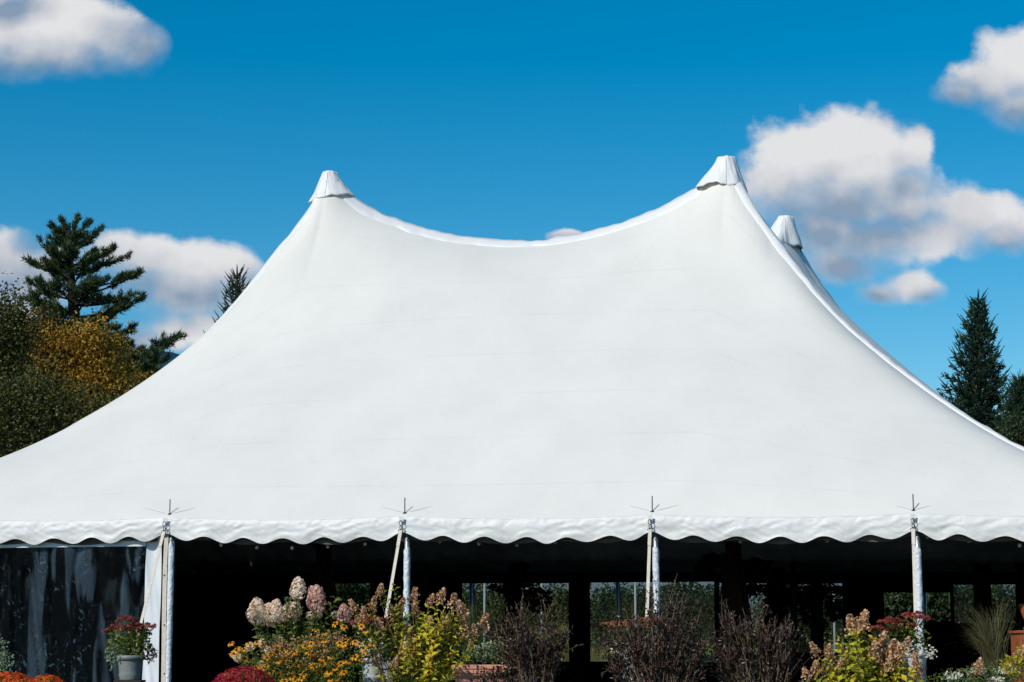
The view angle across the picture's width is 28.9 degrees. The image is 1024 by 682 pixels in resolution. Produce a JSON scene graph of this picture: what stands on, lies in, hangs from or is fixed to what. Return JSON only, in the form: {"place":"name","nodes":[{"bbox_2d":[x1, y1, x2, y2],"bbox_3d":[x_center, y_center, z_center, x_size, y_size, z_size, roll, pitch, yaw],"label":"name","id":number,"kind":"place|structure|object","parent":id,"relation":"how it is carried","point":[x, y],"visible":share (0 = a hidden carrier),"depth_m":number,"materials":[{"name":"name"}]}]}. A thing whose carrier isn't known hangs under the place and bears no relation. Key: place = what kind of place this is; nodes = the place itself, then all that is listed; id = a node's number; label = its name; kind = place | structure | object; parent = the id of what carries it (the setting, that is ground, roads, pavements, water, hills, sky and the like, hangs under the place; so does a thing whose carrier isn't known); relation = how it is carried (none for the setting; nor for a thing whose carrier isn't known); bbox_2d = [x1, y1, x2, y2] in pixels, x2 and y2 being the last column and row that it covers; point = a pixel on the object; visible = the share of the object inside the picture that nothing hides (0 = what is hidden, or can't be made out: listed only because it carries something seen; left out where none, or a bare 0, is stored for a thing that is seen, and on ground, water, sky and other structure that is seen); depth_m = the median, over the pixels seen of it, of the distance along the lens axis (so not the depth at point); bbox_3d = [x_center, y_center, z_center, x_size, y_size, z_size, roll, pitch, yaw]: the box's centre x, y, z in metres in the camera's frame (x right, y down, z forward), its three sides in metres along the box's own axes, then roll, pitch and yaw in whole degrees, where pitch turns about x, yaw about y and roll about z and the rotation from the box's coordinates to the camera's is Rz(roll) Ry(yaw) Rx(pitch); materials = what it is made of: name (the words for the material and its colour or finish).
{"place":"outdoors","nodes":[
{"label":"outdoors","id":0,"kind":"place"},
{"bbox_2d":[114,680,145,681],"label":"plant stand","id":1,"kind":"object","parent":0,"point":[129,680],"visible":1,"depth_m":21.84,"materials":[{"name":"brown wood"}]},
{"bbox_2d":[101,615,158,679],"bbox_3d":[-4.266,3.417,22.136,0.709,0.713,0.578,0,-9,0],"label":"potted sedum","id":2,"kind":"object","parent":1,"relation":"on","point":[130,664],"visible":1,"depth_m":21.98,"materials":[{"name":"plant"}]},
{"bbox_2d":[452,597,500,663],"bbox_3d":[-0.392,3.861,22.463,0.905,1.941,1.092,0,-9,0],"label":"potted plant","id":3,"kind":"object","parent":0,"point":[473,620],"depth_m":22.52,"materials":[{"name":"plant"}]},
{"bbox_2d":[16,351,1004,433],"bbox_3d":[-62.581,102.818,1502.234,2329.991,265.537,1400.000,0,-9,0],"label":"mountain","id":4,"kind":"structure","parent":0,"point":[174,356],"depth_m":1501.53,"materials":[{"name":"green plant"}]},
{"bbox_2d":[0,0,1023,415],"label":"sky","id":5,"kind":"structure","parent":0,"point":[200,134],"materials":[{"name":"blue"}]},
{"bbox_2d":[356,617,843,661],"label":"meadow","id":6,"kind":"structure","parent":0,"point":[707,653],"depth_m":68.90,"materials":[{"name":"green plant"}]},
{"bbox_2d":[495,598,599,660],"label":"meadow grass","id":7,"kind":"structure","parent":6,"relation":"on","point":[593,655],"depth_m":64.76,"materials":[{"name":"plant"}]},
{"bbox_2d":[338,582,1015,617],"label":"hill","id":8,"kind":"structure","parent":0,"point":[594,585],"depth_m":397.80,"materials":[{"name":"green plant"}]},
{"bbox_2d":[867,611,937,681],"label":"potted sedum","id":9,"kind":"object","parent":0,"point":[892,627],"visible":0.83,"depth_m":21.63,"materials":[{"name":"red plant"}]},
{"bbox_2d":[945,594,1018,681],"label":"ornamental grass","id":10,"kind":"object","parent":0,"point":[990,642],"depth_m":22.08,"materials":[{"name":"green plant"}]},
{"label":"ground","id":11,"kind":"structure","parent":0,"visible":0},
{"bbox_2d":[0,634,14,679],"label":"leafy plant","id":12,"kind":"object","parent":11,"relation":"on","point":[4,653],"visible":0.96,"depth_m":21.52,"materials":[{"name":"green plant"}]},
{"bbox_2d":[0,271,58,434],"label":"broadleaf tree","id":13,"kind":"object","parent":11,"relation":"on","point":[15,343],"visible":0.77,"depth_m":43.34,"materials":[{"name":"green plant"}]},
{"bbox_2d":[0,350,134,457],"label":"broadleaf tree","id":14,"kind":"object","parent":11,"relation":"on","point":[41,405],"visible":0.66,"depth_m":40.94,"materials":[{"name":"green plant"}]},
{"bbox_2d":[9,300,152,434],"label":"maple tree","id":15,"kind":"object","parent":11,"relation":"on","point":[87,350],"visible":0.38,"depth_m":47.09,"materials":[{"name":"orange plant"}]},
{"bbox_2d":[20,212,147,365],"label":"pine tree","id":16,"kind":"object","parent":11,"relation":"on","point":[57,264],"visible":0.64,"depth_m":60.56,"materials":[{"name":"green plant"}]},
{"bbox_2d":[126,360,154,384],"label":"shrub","id":17,"kind":"object","parent":11,"relation":"on","point":[144,376],"visible":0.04,"depth_m":49.29,"materials":[{"name":"green plant"}]},
{"bbox_2d":[101,328,187,378],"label":"pine tree","id":18,"kind":"object","parent":11,"relation":"on","point":[154,360],"visible":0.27,"depth_m":51.81,"materials":[{"name":"green plant"}]},
{"bbox_2d":[202,263,250,332],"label":"spruce tree","id":19,"kind":"object","parent":11,"relation":"on","point":[237,286],"visible":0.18,"depth_m":44.65,"materials":[{"name":"green plant"}]},
{"bbox_2d":[232,576,350,681],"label":"hydrangea shrub","id":20,"kind":"object","parent":11,"relation":"on","point":[262,611],"visible":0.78,"depth_m":21.23,"materials":[{"name":"pink plant"}]},
{"bbox_2d":[224,621,375,681],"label":"black eyed susans","id":21,"kind":"object","parent":11,"relation":"on","point":[317,676],"visible":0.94,"depth_m":20.73,"materials":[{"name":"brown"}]},
{"bbox_2d":[335,583,369,652],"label":"bush","id":22,"kind":"object","parent":11,"relation":"on","point":[360,596],"visible":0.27,"depth_m":59.05,"materials":[{"name":"green plant"}]},
{"bbox_2d":[382,658,407,681],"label":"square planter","id":23,"kind":"object","parent":11,"relation":"on","point":[384,669],"visible":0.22,"depth_m":22.15,"materials":[{"name":"grey"}]},
{"bbox_2d":[348,583,490,681],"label":"hydrangea shrub","id":24,"kind":"object","parent":11,"relation":"on","point":[415,668],"visible":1,"depth_m":21.70,"materials":[{"name":"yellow plant"}]},
{"bbox_2d":[483,583,485,659],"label":"thin post","id":25,"kind":"object","parent":11,"relation":"on","point":[484,597],"visible":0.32,"depth_m":47.59,"materials":[{"name":"grey metal"}]},
{"bbox_2d":[462,583,558,659],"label":"bush","id":26,"kind":"object","parent":11,"relation":"on","point":[493,598],"visible":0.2,"depth_m":62.94,"materials":[{"name":"green plant"}]},
{"bbox_2d":[0,155,1023,681],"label":"marquee tent","id":27,"kind":"object","parent":11,"relation":"on","point":[676,389],"visible":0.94,"depth_m":27.09,"materials":[{"name":"white fabric"}]},
{"bbox_2d":[487,561,552,612],"bbox_3d":[0.144,4.493,36.760,1.249,1.150,0.405,0,-9,0],"label":"leaf garland","id":28,"kind":"object","parent":27,"relation":"hanging from","point":[519,568],"visible":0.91,"depth_m":36.68,"materials":[{"name":"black plant"}]},
{"bbox_2d":[219,536,1021,549],"bbox_3d":[1.103,2.404,23.922,9.767,0.271,0.046,-2,-9,12],"label":"festoon light string","id":29,"kind":"object","parent":27,"relation":"hanging from","point":[478,543],"visible":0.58,"depth_m":24.38,"materials":[{"name":"black"}]},
{"bbox_2d":[747,579,814,632],"bbox_3d":[4.953,4.962,37.183,1.432,1.014,0.413,0,-9,0],"label":"leaf garland","id":30,"kind":"object","parent":27,"relation":"hanging from","point":[776,599],"visible":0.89,"depth_m":37.13,"materials":[{"name":"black plant"}]},
{"bbox_2d":[797,579,847,638],"bbox_3d":[5.945,5.154,38.152,1.049,1.162,0.396,0,-9,0],"label":"leaf garland","id":31,"kind":"object","parent":27,"relation":"hanging from","point":[822,592],"visible":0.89,"depth_m":38.12,"materials":[{"name":"black plant"}]},
{"bbox_2d":[466,587,583,681],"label":"dark shrub","id":32,"kind":"object","parent":11,"relation":"on","point":[523,655],"visible":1,"depth_m":21.38,"materials":[{"name":"brown plant"}]},
{"bbox_2d":[540,583,542,636],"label":"thin post","id":33,"kind":"object","parent":11,"relation":"on","point":[541,585],"depth_m":47.58,"materials":[{"name":"grey metal"}]},
{"bbox_2d":[522,583,592,627],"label":"bush","id":34,"kind":"object","parent":11,"relation":"on","point":[560,600],"visible":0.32,"depth_m":72.78,"materials":[{"name":"green plant"}]},
{"bbox_2d":[634,582,636,626],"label":"thin post","id":35,"kind":"object","parent":11,"relation":"on","point":[635,604],"depth_m":47.59,"materials":[{"name":"grey metal"}]},
{"bbox_2d":[590,582,689,659],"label":"bush","id":36,"kind":"object","parent":11,"relation":"on","point":[604,610],"visible":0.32,"depth_m":60.96,"materials":[{"name":"green plant"}]},
{"bbox_2d":[590,576,719,681],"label":"dark shrub","id":37,"kind":"object","parent":11,"relation":"on","point":[661,658],"visible":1,"depth_m":21.38,"materials":[{"name":"brown plant"}]},
{"bbox_2d":[633,582,754,661],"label":"bush","id":38,"kind":"object","parent":11,"relation":"on","point":[707,614],"visible":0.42,"depth_m":64.91,"materials":[{"name":"green plant"}]},
{"bbox_2d":[705,594,814,681],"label":"dark shrub","id":39,"kind":"object","parent":11,"relation":"on","point":[739,663],"visible":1,"depth_m":21.56,"materials":[{"name":"brown plant"}]},
{"bbox_2d":[766,567,784,680],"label":"wall post","id":40,"kind":"object","parent":11,"relation":"on","point":[774,573],"depth_m":37.62,"materials":[{"name":"black wood"}]},
{"bbox_2d":[748,583,842,652],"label":"bush","id":41,"kind":"object","parent":11,"relation":"on","point":[803,647],"visible":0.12,"depth_m":59.09,"materials":[{"name":"green plant"}]},
{"bbox_2d":[809,570,822,681],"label":"wall post","id":42,"kind":"object","parent":11,"relation":"on","point":[814,577],"depth_m":38.54,"materials":[{"name":"black wood"}]},
{"bbox_2d":[832,594,835,652],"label":"thin post","id":43,"kind":"object","parent":11,"relation":"on","point":[834,632],"visible":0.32,"depth_m":47.47,"materials":[{"name":"grey metal"}]},
{"bbox_2d":[801,609,929,681],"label":"hydrangea shrub","id":44,"kind":"object","parent":11,"relation":"on","point":[858,657],"visible":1,"depth_m":21.03,"materials":[{"name":"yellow plant"}]},
{"bbox_2d":[884,585,973,622],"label":"hedge","id":45,"kind":"object","parent":11,"relation":"on","point":[938,606],"visible":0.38,"depth_m":43.23,"materials":[{"name":"green plant"}]},
{"bbox_2d":[887,633,1011,681],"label":"counter","id":46,"kind":"object","parent":11,"relation":"on","point":[955,652],"visible":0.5,"depth_m":33.23,"materials":[{"name":"black fabric"}]},
{"bbox_2d":[937,287,1011,632],"bbox_3d":[8.954,3.051,37.923,2.253,8.337,2.266,0,-9,0],"label":"spruce tree","id":47,"kind":"object","parent":11,"relation":"on","point":[980,376],"visible":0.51,"depth_m":38.11,"materials":[{"name":"green plant"}]},
{"bbox_2d":[955,584,1015,622],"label":"bush","id":48,"kind":"object","parent":11,"relation":"on","point":[1000,593],"visible":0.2,"depth_m":56.96,"materials":[{"name":"green plant"}]},
{"bbox_2d":[971,644,1023,681],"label":"hydrangea shrub","id":49,"kind":"object","parent":11,"relation":"on","point":[1015,658],"visible":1,"depth_m":20.61,"materials":[{"name":"green plant"}]},
{"bbox_2d":[986,409,1023,629],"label":"shrub","id":50,"kind":"object","parent":11,"relation":"on","point":[1014,429],"visible":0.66,"depth_m":35.96,"materials":[{"name":"green plant"}]},
{"bbox_2d":[990,371,1023,629],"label":"spruce tree","id":51,"kind":"object","parent":11,"relation":"on","point":[1015,390],"visible":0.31,"depth_m":37.14,"materials":[{"name":"green plant"}]},
{"bbox_2d":[1008,604,1023,681],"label":"flower pot","id":52,"kind":"object","parent":11,"relation":"on","point":[1017,638],"visible":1,"depth_m":23.31,"materials":[{"name":"orange ceramic"}]},
{"bbox_3d":[5.071,4.227,20.796,1.860,0.699,0.730,0,-9,0],"label":"display bench","id":53,"kind":"object","parent":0,"visible":0},
{"bbox_2d":[918,660,1023,681],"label":"ground plant","id":54,"kind":"object","parent":53,"relation":"on","point":[974,679],"visible":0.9,"depth_m":20.82,"materials":[{"name":"plant"}]},
{"bbox_3d":[-5.027,4.125,20.306,1.180,0.749,0.730,0,-9,0],"label":"display bench","id":55,"kind":"object","parent":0,"visible":0},
{"bbox_2d":[0,671,38,681],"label":"potted mum","id":56,"kind":"object","parent":55,"relation":"on","point":[7,674],"visible":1,"depth_m":20.14,"materials":[{"name":"orange plant"}]},
{"bbox_2d":[33,674,62,681],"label":"potted mum","id":57,"kind":"object","parent":55,"relation":"on","point":[46,678],"visible":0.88,"depth_m":20.64,"materials":[{"name":"orange plant"}]},
{"bbox_3d":[-2.740,4.095,20.209,0.678,0.779,0.730,0,-9,0],"label":"display bench","id":58,"kind":"object","parent":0,"visible":0},
{"bbox_2d":[211,665,275,681],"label":"potted mum","id":59,"kind":"object","parent":58,"relation":"on","point":[245,671],"visible":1,"depth_m":20.18,"materials":[{"name":"red plant"}]},
{"bbox_3d":[-1.567,4.315,22.199,0.358,0.963,0.353,0,-9,0],"label":"plant stand","id":60,"kind":"object","parent":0,"visible":0},
{"bbox_2d":[349,616,401,681],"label":"potted sedum","id":61,"kind":"object","parent":60,"relation":"on","point":[373,671],"visible":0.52,"depth_m":22.18,"materials":[{"name":"brown plant"}]},
{"bbox_3d":[1.399,4.299,22.101,0.404,0.966,0.399,0,-9,0],"label":"plant stand","id":62,"kind":"object","parent":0,"visible":0},
{"bbox_2d":[601,616,681,680],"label":"potted sedum","id":63,"kind":"object","parent":62,"relation":"on","point":[608,623],"visible":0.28,"depth_m":22.34,"materials":[{"name":"red plant"}]},
{"bbox_3d":[-0.356,4.309,21.795,0.680,0.855,0.675,0,-9,0],"label":"plant stand","id":64,"kind":"object","parent":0,"visible":0},
{"bbox_2d":[451,664,506,681],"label":"square planter","id":65,"kind":"object","parent":64,"relation":"on","point":[461,676],"visible":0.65,"depth_m":21.60,"materials":[{"name":"ceramic"}]},
{"bbox_2d":[453,637,510,664],"bbox_3d":[-0.289,3.422,21.895,0.754,0.342,0.394,0,-9,0],"label":"leafy plant","id":66,"kind":"object","parent":65,"relation":"on","point":[487,645],"visible":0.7,"depth_m":21.83,"materials":[{"name":"green plant"}]}
]}

